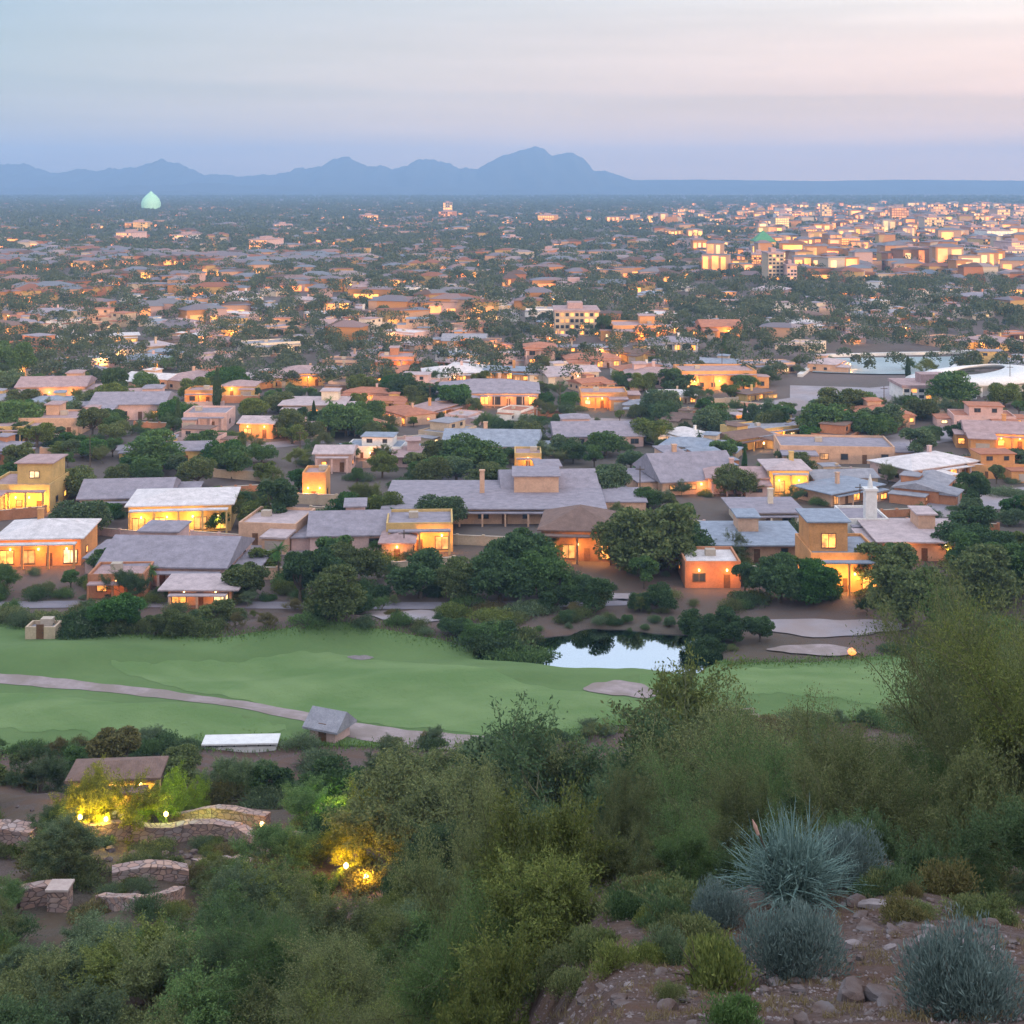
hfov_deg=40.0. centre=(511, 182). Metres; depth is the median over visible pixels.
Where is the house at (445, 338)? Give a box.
[432,329,487,346]
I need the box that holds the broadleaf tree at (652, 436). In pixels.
[646,432,658,445]
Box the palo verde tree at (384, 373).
[381,369,396,377]
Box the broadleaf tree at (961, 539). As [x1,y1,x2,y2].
[944,530,980,561]
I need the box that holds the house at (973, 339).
[953,333,1022,350]
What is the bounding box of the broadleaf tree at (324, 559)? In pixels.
[297,546,346,591]
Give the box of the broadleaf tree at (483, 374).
[470,370,490,377]
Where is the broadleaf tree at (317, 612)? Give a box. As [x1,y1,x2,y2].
[310,594,348,619]
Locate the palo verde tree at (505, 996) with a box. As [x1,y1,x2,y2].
[427,920,549,1023]
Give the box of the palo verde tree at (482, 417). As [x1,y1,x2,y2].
[470,411,499,428]
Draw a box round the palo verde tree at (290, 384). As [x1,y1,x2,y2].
[284,382,296,386]
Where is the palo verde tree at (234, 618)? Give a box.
[224,610,250,630]
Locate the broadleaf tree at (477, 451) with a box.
[437,432,509,474]
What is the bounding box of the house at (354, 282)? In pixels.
[345,276,359,285]
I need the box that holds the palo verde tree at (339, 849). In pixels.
[313,774,403,870]
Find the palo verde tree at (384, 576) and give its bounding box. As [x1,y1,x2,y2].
[374,571,389,578]
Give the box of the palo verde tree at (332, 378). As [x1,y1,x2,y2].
[324,375,339,381]
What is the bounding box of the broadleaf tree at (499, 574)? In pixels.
[466,548,535,603]
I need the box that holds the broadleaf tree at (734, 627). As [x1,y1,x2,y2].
[714,605,754,642]
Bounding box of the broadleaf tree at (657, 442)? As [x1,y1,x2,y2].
[654,439,665,444]
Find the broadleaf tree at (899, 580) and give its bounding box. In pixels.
[866,564,944,627]
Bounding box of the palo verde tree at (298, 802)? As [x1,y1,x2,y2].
[277,772,340,828]
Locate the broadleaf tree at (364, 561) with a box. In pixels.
[328,541,387,583]
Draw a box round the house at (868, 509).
[834,474,888,532]
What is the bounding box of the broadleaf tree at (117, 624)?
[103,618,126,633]
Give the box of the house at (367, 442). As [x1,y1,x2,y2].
[337,432,420,458]
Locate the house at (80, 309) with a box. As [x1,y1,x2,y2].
[55,304,92,314]
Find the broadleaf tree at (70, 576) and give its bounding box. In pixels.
[60,569,79,587]
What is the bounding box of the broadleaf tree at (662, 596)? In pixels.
[645,581,678,610]
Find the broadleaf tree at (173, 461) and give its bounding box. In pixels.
[165,454,187,472]
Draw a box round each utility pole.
[635,469,644,486]
[855,484,861,504]
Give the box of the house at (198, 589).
[157,573,241,608]
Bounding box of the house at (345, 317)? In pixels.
[343,311,375,320]
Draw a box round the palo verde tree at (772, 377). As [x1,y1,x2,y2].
[764,370,781,382]
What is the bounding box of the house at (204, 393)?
[184,385,221,401]
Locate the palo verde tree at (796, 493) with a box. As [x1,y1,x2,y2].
[780,483,807,499]
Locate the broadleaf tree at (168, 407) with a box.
[156,399,186,417]
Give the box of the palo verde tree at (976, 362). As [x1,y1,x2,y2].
[964,359,981,372]
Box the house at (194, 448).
[118,434,212,466]
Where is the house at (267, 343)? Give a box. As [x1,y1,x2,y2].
[238,338,300,356]
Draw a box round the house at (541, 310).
[524,306,552,316]
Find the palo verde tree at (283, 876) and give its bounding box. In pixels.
[267,858,348,925]
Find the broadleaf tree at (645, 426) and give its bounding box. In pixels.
[629,417,675,438]
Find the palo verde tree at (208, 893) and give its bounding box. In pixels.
[181,880,252,932]
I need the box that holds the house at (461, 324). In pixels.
[451,321,502,332]
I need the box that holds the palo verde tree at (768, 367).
[759,363,778,372]
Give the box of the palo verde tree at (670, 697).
[629,637,806,873]
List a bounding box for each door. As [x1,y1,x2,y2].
[36,624,43,638]
[46,553,51,565]
[138,412,141,419]
[160,575,164,584]
[198,597,202,605]
[241,391,250,395]
[252,533,257,544]
[262,429,265,437]
[265,541,281,554]
[318,723,325,741]
[340,462,343,471]
[394,549,399,560]
[417,539,422,551]
[502,514,506,523]
[555,378,562,383]
[584,548,589,560]
[614,402,623,410]
[707,333,714,338]
[724,574,729,587]
[754,549,759,561]
[843,578,847,591]
[862,455,866,463]
[921,548,927,560]
[976,443,989,447]
[1018,441,1021,448]
[1019,474,1023,481]
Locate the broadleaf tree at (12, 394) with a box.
[4,389,42,400]
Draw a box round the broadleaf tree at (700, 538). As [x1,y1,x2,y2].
[690,527,715,545]
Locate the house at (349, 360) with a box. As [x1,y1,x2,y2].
[318,356,366,370]
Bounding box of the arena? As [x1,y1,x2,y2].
[905,364,1023,396]
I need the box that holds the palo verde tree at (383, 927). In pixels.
[361,906,425,977]
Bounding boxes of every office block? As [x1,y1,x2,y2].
[116,229,146,237]
[125,220,152,228]
[133,219,150,230]
[172,232,199,240]
[248,236,283,248]
[273,222,292,226]
[359,213,377,220]
[438,210,456,216]
[443,201,452,210]
[500,234,522,244]
[538,213,558,224]
[538,246,558,252]
[686,236,697,250]
[693,212,710,219]
[751,250,761,263]
[770,215,788,227]
[773,209,794,215]
[773,212,792,216]
[775,206,791,210]
[802,226,823,231]
[820,202,831,216]
[836,224,853,228]
[842,234,859,245]
[869,224,884,229]
[889,206,908,218]
[918,214,943,229]
[921,232,934,238]
[930,202,945,214]
[944,219,963,224]
[958,242,991,247]
[960,224,983,231]
[967,235,989,245]
[988,214,1005,219]
[989,208,1010,215]
[993,238,1023,249]
[1001,246,1023,252]
[1010,210,1023,216]
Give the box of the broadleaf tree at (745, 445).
[735,441,747,450]
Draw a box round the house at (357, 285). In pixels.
[344,283,368,291]
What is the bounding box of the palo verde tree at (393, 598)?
[388,594,401,604]
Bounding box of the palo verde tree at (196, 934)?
[120,907,242,998]
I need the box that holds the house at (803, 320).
[791,316,824,327]
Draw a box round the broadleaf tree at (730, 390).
[720,384,740,396]
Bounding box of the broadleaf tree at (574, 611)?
[564,609,577,617]
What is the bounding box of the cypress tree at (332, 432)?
[330,427,334,437]
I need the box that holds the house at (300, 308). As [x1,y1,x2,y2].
[295,301,322,309]
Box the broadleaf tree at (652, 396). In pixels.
[639,389,682,408]
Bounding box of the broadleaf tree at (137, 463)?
[128,456,162,477]
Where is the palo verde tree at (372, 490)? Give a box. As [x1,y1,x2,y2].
[361,481,382,496]
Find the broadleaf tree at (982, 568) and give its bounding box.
[941,542,1023,611]
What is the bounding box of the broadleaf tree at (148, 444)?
[122,429,186,468]
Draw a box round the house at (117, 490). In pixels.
[76,477,203,511]
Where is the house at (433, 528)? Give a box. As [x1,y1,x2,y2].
[386,509,452,554]
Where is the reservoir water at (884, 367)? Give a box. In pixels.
[813,356,953,373]
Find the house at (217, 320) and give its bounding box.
[207,315,235,325]
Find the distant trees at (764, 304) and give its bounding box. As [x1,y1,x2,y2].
[0,194,1023,383]
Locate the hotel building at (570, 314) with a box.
[552,301,599,335]
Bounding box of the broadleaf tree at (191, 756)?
[162,743,202,783]
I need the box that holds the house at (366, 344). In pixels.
[352,337,381,349]
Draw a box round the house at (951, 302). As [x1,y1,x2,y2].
[933,301,966,312]
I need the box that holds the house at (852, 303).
[845,300,865,306]
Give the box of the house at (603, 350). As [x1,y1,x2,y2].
[584,340,628,352]
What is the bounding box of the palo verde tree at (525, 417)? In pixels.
[517,411,545,424]
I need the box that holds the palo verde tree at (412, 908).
[395,868,456,921]
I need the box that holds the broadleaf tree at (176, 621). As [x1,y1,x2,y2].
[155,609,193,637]
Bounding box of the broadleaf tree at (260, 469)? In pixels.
[252,460,276,479]
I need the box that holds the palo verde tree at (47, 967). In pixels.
[0,942,85,1012]
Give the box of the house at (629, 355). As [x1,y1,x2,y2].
[611,344,660,363]
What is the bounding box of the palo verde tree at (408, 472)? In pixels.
[404,464,422,479]
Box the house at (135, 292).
[130,288,144,293]
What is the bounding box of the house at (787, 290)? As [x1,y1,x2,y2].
[749,285,791,295]
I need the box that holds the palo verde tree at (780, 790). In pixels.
[742,719,906,838]
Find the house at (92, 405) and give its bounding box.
[83,404,103,428]
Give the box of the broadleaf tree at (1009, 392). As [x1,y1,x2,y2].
[984,382,1022,406]
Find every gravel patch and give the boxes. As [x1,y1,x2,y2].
[347,610,439,621]
[766,644,859,655]
[768,619,909,636]
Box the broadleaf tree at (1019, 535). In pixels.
[1012,531,1023,543]
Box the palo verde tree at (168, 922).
[122,913,186,953]
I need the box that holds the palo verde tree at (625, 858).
[579,820,656,886]
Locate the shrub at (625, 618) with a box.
[621,614,633,622]
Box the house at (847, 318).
[815,315,851,322]
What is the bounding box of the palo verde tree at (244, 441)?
[238,432,267,447]
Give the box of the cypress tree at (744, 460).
[741,448,746,465]
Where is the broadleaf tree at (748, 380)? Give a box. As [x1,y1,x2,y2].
[730,373,757,388]
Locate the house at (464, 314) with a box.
[457,310,481,320]
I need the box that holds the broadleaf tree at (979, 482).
[955,471,990,498]
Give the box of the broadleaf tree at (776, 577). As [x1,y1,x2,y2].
[749,552,806,602]
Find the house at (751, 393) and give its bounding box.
[731,384,777,401]
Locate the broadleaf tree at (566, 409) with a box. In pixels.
[558,405,576,413]
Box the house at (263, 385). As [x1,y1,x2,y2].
[245,368,282,388]
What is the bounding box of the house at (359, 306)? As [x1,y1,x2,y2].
[354,304,365,308]
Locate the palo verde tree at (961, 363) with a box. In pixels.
[954,354,973,365]
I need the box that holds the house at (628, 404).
[622,399,646,416]
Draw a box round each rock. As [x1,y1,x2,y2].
[103,856,112,861]
[105,845,114,851]
[183,853,193,859]
[189,849,197,854]
[576,987,583,996]
[576,995,587,1005]
[595,983,604,991]
[609,993,627,1004]
[612,999,631,1008]
[654,967,667,974]
[657,998,678,1010]
[678,994,692,1001]
[686,990,697,996]
[686,1019,696,1023]
[759,985,770,994]
[765,1006,777,1012]
[767,976,785,985]
[788,977,803,981]
[790,984,806,994]
[792,1011,809,1023]
[811,1000,840,1013]
[820,977,831,983]
[836,975,865,1002]
[844,939,860,949]
[844,958,854,964]
[845,893,865,907]
[852,935,862,940]
[853,910,868,918]
[855,941,869,947]
[855,954,863,960]
[856,919,882,930]
[858,898,886,908]
[863,982,901,1001]
[864,1010,873,1014]
[877,992,896,1006]
[882,943,896,949]
[886,922,899,934]
[891,939,906,949]
[895,917,928,928]
[904,937,917,947]
[922,924,936,929]
[925,897,936,903]
[977,917,999,928]
[981,934,1001,947]
[1000,937,1016,944]
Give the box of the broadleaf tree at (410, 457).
[402,452,429,470]
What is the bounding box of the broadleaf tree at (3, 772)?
[0,763,6,781]
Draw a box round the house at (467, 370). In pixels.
[421,361,483,380]
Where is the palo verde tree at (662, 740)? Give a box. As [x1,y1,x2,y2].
[593,664,762,892]
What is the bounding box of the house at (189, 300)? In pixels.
[185,298,206,303]
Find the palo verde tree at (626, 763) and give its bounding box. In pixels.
[579,697,707,883]
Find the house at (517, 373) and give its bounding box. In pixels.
[482,360,535,380]
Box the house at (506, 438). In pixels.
[442,421,554,455]
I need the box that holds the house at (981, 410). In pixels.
[931,401,1023,426]
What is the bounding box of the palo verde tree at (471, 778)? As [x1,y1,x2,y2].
[364,751,523,879]
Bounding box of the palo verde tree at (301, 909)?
[270,900,315,924]
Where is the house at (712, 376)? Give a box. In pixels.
[673,364,769,390]
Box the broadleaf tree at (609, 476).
[595,463,632,488]
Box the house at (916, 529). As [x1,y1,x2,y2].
[851,505,954,560]
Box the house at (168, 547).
[82,520,268,586]
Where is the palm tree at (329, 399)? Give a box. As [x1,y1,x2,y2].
[324,396,334,403]
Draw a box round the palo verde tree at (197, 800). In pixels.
[176,767,210,810]
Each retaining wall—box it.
[0,819,40,855]
[0,879,51,911]
[83,819,302,853]
[94,886,185,912]
[109,804,270,827]
[112,859,188,884]
[191,855,262,866]
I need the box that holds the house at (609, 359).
[561,348,621,367]
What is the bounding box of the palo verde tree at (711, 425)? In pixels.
[706,415,719,430]
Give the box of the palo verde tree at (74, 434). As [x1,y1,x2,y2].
[61,430,82,440]
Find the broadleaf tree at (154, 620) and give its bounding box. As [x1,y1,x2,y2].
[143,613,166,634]
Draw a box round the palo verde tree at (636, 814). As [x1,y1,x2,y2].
[582,745,698,876]
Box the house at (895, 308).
[885,306,915,320]
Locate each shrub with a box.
[0,583,13,600]
[0,602,29,622]
[0,770,10,786]
[0,842,11,859]
[0,843,23,859]
[0,907,46,942]
[0,926,18,950]
[0,940,17,971]
[1,597,20,608]
[1,933,25,945]
[4,608,35,628]
[5,738,48,756]
[6,769,45,789]
[6,949,38,978]
[11,852,63,876]
[19,586,54,602]
[19,609,67,625]
[21,869,69,883]
[22,583,57,593]
[24,566,41,576]
[29,965,84,1002]
[38,872,68,879]
[41,432,64,446]
[49,585,76,599]
[53,606,107,639]
[54,740,82,756]
[59,854,111,895]
[60,996,100,1023]
[61,602,86,614]
[62,603,138,639]
[65,903,88,918]
[66,893,111,924]
[69,733,88,746]
[70,599,139,612]
[74,574,87,585]
[80,577,87,591]
[80,822,99,850]
[88,434,108,439]
[89,879,124,895]
[94,882,132,894]
[101,835,118,846]
[107,850,158,875]
[110,874,143,886]
[111,507,126,519]
[115,617,141,634]
[118,889,167,922]
[120,617,151,633]
[124,835,178,856]
[124,874,159,894]
[126,596,150,610]
[127,728,186,756]
[127,751,142,756]
[135,989,169,1014]
[136,427,151,432]
[137,725,171,739]
[137,737,165,755]
[143,590,167,603]
[147,847,186,862]
[155,612,195,635]
[156,899,192,919]
[160,600,191,613]
[164,737,202,752]
[168,899,197,916]
[179,861,208,890]
[181,614,228,639]
[186,401,198,409]
[186,834,216,849]
[187,608,199,617]
[197,838,224,850]
[197,845,212,853]
[201,851,211,856]
[203,778,248,805]
[204,842,239,856]
[209,835,226,842]
[219,776,246,794]
[223,608,247,621]
[223,782,285,809]
[226,606,248,620]
[227,430,241,439]
[232,593,246,604]
[236,431,249,437]
[241,488,264,500]
[241,840,254,853]
[243,850,264,858]
[245,855,280,870]
[253,852,280,860]
[254,758,278,765]
[258,591,277,601]
[269,578,304,593]
[270,569,310,589]
[276,587,293,595]
[276,832,330,868]
[278,728,324,752]
[278,866,336,897]
[285,810,321,830]
[286,588,309,600]
[287,610,332,631]
[288,841,335,870]
[291,746,337,774]
[293,459,314,465]
[293,805,353,844]
[301,600,325,613]
[314,804,346,815]
[326,868,350,889]
[337,865,390,898]
[340,857,374,878]
[341,471,376,482]
[349,613,375,628]
[354,575,394,599]
[369,871,407,901]
[372,547,400,565]
[377,735,404,742]
[379,737,407,749]
[382,560,400,571]
[382,610,412,626]
[383,608,400,614]
[384,474,415,486]
[387,609,413,625]
[408,616,431,631]
[410,625,434,634]
[414,734,447,753]
[422,589,443,597]
[423,581,445,597]
[425,738,448,748]
[432,603,446,613]
[432,611,445,619]
[434,599,474,618]
[446,594,487,610]
[447,625,523,655]
[464,605,523,625]
[465,642,491,652]
[471,600,505,610]
[474,619,520,646]
[476,640,560,664]
[487,618,545,650]
[497,598,550,619]
[507,610,530,624]
[524,733,559,748]
[531,963,565,1002]
[534,598,563,616]
[535,625,544,631]
[536,941,579,975]
[544,962,592,1001]
[546,728,566,740]
[552,608,586,624]
[556,731,576,744]
[559,925,620,970]
[563,566,589,584]
[563,621,573,628]
[567,605,595,618]
[567,922,601,944]
[570,910,590,925]
[574,405,588,411]
[579,897,605,919]
[586,934,639,982]
[589,615,608,625]
[592,885,656,925]
[600,610,615,618]
[600,880,637,906]
[601,724,617,736]
[604,872,659,898]
[604,888,648,920]
[605,614,624,625]
[618,875,665,889]
[621,563,640,574]
[621,614,633,622]
[623,443,635,450]
[624,868,669,893]
[624,940,671,966]
[626,869,670,882]
[630,918,690,960]
[631,903,683,927]
[634,877,700,897]
[634,889,690,929]
[640,888,702,914]
[643,417,660,424]
[645,909,686,938]
[646,614,662,623]
[651,866,698,906]
[651,979,689,1005]
[653,606,671,613]
[658,943,690,965]
[661,570,670,576]
[665,930,762,993]
[668,909,735,948]
[670,587,682,600]
[680,631,727,657]
[688,598,699,606]
[696,487,713,496]
[699,990,764,1023]
[715,598,745,613]
[721,590,770,609]
[725,703,759,730]
[727,644,738,651]
[737,599,754,609]
[739,555,756,564]
[744,589,773,602]
[751,713,797,739]
[761,396,774,402]
[772,706,829,736]
[790,517,798,532]
[806,495,829,506]
[819,592,842,600]
[847,871,895,898]
[849,722,865,731]
[852,588,867,596]
[853,585,876,600]
[857,709,889,729]
[858,866,899,895]
[863,578,879,591]
[873,862,926,894]
[875,642,913,656]
[877,701,922,723]
[878,885,932,924]
[880,715,914,733]
[893,878,925,898]
[906,897,943,919]
[908,501,943,517]
[911,853,985,899]
[913,561,945,583]
[915,413,932,419]
[936,557,952,570]
[938,892,993,920]
[944,505,959,510]
[952,481,970,493]
[953,401,963,408]
[956,596,1007,610]
[968,866,1009,893]
[968,887,1023,926]
[976,870,1009,893]
[986,484,1023,497]
[1002,477,1021,484]
[1002,598,1013,610]
[1003,870,1023,889]
[1003,871,1023,894]
[1008,889,1023,907]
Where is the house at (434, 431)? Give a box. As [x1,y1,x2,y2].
[412,416,483,443]
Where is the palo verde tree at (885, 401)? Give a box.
[880,396,891,404]
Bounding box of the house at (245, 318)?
[214,316,248,329]
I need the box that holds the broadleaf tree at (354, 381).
[345,373,380,388]
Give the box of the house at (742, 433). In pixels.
[720,422,773,452]
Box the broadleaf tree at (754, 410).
[744,402,773,420]
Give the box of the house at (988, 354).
[953,349,1010,364]
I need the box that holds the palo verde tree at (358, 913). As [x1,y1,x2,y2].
[301,879,396,965]
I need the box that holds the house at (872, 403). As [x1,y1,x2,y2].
[850,397,916,427]
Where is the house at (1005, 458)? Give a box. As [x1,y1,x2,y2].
[963,448,1023,482]
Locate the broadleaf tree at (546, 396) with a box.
[537,390,554,402]
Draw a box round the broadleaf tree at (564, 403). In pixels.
[559,402,570,405]
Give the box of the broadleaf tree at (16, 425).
[0,423,21,432]
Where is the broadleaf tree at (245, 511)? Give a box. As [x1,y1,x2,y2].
[236,501,271,520]
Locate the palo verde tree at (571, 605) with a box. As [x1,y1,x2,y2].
[562,601,584,613]
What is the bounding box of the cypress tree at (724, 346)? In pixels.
[720,335,727,353]
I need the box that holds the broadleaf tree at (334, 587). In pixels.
[303,563,367,619]
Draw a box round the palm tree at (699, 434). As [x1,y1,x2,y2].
[695,429,703,437]
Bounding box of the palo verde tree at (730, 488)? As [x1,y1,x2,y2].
[721,469,763,496]
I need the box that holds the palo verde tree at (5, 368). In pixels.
[0,363,17,372]
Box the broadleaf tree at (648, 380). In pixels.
[628,372,657,390]
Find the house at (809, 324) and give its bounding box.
[794,322,826,335]
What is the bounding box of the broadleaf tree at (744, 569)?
[731,561,755,589]
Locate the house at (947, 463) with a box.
[867,445,983,481]
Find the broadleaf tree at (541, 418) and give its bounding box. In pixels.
[530,414,548,425]
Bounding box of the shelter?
[302,706,356,742]
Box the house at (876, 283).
[866,281,882,289]
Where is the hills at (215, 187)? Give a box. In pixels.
[0,183,561,194]
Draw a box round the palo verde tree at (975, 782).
[923,726,1023,908]
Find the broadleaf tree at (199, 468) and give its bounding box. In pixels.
[175,455,217,480]
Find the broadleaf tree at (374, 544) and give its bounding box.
[369,536,381,547]
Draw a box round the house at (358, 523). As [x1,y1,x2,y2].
[289,497,390,550]
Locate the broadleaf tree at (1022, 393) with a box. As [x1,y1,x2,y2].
[1020,384,1023,400]
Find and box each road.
[0,598,628,608]
[26,439,327,450]
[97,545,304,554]
[304,344,449,351]
[442,472,626,486]
[521,593,639,600]
[590,418,632,420]
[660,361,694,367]
[700,386,892,427]
[790,385,894,401]
[885,414,1023,445]
[925,487,1023,517]
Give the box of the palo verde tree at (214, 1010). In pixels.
[144,950,289,1023]
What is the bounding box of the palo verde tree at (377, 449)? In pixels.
[370,444,398,454]
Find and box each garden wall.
[0,505,46,520]
[39,447,84,454]
[97,526,138,536]
[133,421,171,429]
[185,401,224,405]
[190,529,238,535]
[213,468,279,481]
[221,395,259,402]
[221,484,258,491]
[263,566,282,579]
[296,493,338,504]
[309,505,332,510]
[363,461,396,467]
[374,416,401,425]
[391,555,455,567]
[397,434,426,439]
[453,533,504,545]
[534,408,561,416]
[706,420,752,429]
[711,397,738,403]
[812,467,854,468]
[880,508,909,516]
[906,517,999,530]
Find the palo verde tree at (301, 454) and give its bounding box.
[281,447,312,466]
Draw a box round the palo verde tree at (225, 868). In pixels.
[189,849,267,897]
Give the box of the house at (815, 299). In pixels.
[792,296,831,305]
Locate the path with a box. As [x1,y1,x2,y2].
[0,674,482,749]
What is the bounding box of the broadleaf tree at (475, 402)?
[465,397,482,410]
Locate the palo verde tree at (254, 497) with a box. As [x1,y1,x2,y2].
[251,492,260,500]
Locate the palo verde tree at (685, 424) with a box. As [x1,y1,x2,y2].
[677,421,691,427]
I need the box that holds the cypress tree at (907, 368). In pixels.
[905,356,910,376]
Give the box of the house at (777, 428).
[720,421,803,447]
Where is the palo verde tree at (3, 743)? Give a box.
[0,735,9,747]
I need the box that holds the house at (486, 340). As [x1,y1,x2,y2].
[469,338,502,351]
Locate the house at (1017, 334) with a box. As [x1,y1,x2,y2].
[984,330,1023,339]
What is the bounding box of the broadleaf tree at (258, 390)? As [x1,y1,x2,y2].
[255,387,261,394]
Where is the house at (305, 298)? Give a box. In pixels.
[294,294,314,301]
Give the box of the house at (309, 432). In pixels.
[279,417,327,438]
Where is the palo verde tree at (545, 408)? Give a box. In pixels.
[537,400,557,415]
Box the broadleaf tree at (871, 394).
[865,391,883,403]
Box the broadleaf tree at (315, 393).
[309,391,320,395]
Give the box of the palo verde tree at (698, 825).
[627,738,789,891]
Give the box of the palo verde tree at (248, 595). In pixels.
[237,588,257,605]
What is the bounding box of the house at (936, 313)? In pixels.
[910,310,943,316]
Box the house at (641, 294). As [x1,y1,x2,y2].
[637,288,670,297]
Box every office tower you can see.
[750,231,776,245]
[761,247,783,285]
[783,259,797,287]
[974,227,1013,235]
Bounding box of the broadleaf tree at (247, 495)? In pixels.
[239,490,252,501]
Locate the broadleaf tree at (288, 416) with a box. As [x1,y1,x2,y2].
[270,408,307,438]
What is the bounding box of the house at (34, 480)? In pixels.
[0,454,69,511]
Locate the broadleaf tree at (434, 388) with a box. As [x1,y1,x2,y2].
[419,383,439,401]
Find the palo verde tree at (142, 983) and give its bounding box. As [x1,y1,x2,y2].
[102,924,220,1023]
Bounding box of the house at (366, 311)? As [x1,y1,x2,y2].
[341,304,376,317]
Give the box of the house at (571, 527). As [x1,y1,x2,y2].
[537,504,614,564]
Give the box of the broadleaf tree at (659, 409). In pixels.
[648,399,677,418]
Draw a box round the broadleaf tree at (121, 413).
[105,408,129,420]
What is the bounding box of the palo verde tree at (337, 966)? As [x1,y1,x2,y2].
[254,923,447,1023]
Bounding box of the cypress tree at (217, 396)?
[212,367,221,405]
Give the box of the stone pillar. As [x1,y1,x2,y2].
[45,879,74,912]
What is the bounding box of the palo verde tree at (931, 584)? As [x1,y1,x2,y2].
[862,556,1020,873]
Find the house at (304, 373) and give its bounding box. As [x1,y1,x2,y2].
[273,365,342,387]
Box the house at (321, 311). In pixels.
[304,307,335,317]
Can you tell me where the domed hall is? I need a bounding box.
[141,191,160,208]
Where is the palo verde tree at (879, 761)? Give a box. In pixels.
[801,722,1023,867]
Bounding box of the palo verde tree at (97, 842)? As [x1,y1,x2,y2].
[15,806,115,874]
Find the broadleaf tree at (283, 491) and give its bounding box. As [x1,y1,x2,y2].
[255,478,298,513]
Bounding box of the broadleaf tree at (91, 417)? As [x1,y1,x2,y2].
[76,407,110,435]
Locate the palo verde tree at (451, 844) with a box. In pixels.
[433,797,579,950]
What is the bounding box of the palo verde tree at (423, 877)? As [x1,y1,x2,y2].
[399,857,458,895]
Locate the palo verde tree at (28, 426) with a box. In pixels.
[14,424,31,440]
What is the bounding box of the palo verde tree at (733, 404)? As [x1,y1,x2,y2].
[726,399,746,410]
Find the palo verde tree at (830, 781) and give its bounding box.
[774,680,1020,870]
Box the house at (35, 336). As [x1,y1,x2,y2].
[9,333,67,352]
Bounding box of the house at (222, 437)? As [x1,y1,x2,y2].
[174,424,238,442]
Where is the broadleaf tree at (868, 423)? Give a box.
[850,410,898,435]
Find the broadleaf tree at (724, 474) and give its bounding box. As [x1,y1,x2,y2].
[710,463,757,496]
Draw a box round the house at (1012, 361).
[990,354,1023,369]
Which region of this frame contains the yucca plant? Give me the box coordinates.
[707,796,881,921]
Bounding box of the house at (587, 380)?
[566,373,616,391]
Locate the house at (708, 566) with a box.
[678,546,740,587]
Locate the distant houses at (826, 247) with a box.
[0,200,1023,343]
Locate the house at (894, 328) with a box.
[873,319,910,330]
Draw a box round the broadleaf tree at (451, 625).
[436,617,468,634]
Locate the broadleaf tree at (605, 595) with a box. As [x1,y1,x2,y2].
[583,585,609,610]
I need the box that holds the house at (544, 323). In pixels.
[536,319,552,326]
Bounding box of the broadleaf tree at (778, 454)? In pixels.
[773,451,781,457]
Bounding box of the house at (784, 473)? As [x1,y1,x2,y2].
[757,451,811,495]
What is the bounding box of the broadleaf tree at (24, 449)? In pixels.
[2,441,35,463]
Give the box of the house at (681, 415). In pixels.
[654,408,698,426]
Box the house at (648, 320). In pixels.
[599,314,666,342]
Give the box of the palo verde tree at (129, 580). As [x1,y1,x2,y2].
[98,565,152,596]
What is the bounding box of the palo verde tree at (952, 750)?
[892,701,1023,863]
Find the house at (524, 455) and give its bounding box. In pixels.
[514,446,541,465]
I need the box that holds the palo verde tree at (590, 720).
[576,715,602,734]
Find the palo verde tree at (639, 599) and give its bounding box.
[632,595,652,614]
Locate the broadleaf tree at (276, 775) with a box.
[248,760,296,798]
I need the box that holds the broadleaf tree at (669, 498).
[660,493,677,502]
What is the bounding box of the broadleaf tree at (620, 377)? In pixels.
[612,371,632,386]
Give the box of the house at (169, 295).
[157,293,187,299]
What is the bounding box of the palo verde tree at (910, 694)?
[846,552,1023,877]
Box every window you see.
[0,550,13,564]
[16,500,21,506]
[24,550,34,563]
[29,471,39,477]
[63,549,76,563]
[96,586,106,591]
[132,518,144,529]
[171,597,186,603]
[189,396,194,400]
[194,516,206,529]
[213,592,228,600]
[214,521,225,528]
[244,428,251,433]
[435,536,447,549]
[478,514,488,518]
[481,397,488,404]
[492,397,500,404]
[516,397,524,404]
[528,397,535,404]
[562,544,574,558]
[585,400,590,404]
[597,361,602,366]
[631,438,638,443]
[693,573,705,581]
[752,488,762,492]
[775,481,784,491]
[782,514,794,522]
[820,453,828,459]
[821,533,835,547]
[833,496,837,504]
[841,454,847,459]
[854,494,858,500]
[862,577,875,588]
[881,492,886,499]
[958,438,964,443]
[986,456,992,460]
[998,440,1004,445]
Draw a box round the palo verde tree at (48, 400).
[41,396,54,404]
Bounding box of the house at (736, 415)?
[729,405,792,421]
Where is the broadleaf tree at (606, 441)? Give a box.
[583,430,628,455]
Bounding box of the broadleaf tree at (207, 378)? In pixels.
[194,376,221,381]
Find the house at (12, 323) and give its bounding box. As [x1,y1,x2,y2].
[0,317,27,334]
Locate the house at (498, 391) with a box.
[435,373,540,409]
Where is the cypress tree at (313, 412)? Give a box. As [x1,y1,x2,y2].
[310,400,316,420]
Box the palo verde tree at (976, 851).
[892,799,1007,899]
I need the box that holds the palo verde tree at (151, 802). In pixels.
[72,766,174,846]
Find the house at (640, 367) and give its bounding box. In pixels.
[614,361,670,390]
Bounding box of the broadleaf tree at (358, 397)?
[350,393,367,401]
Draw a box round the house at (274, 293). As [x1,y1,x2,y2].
[258,288,288,295]
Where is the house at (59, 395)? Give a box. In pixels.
[30,390,75,403]
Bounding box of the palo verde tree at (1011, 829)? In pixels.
[982,788,1023,875]
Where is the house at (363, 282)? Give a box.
[359,279,372,286]
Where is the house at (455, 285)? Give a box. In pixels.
[444,283,473,286]

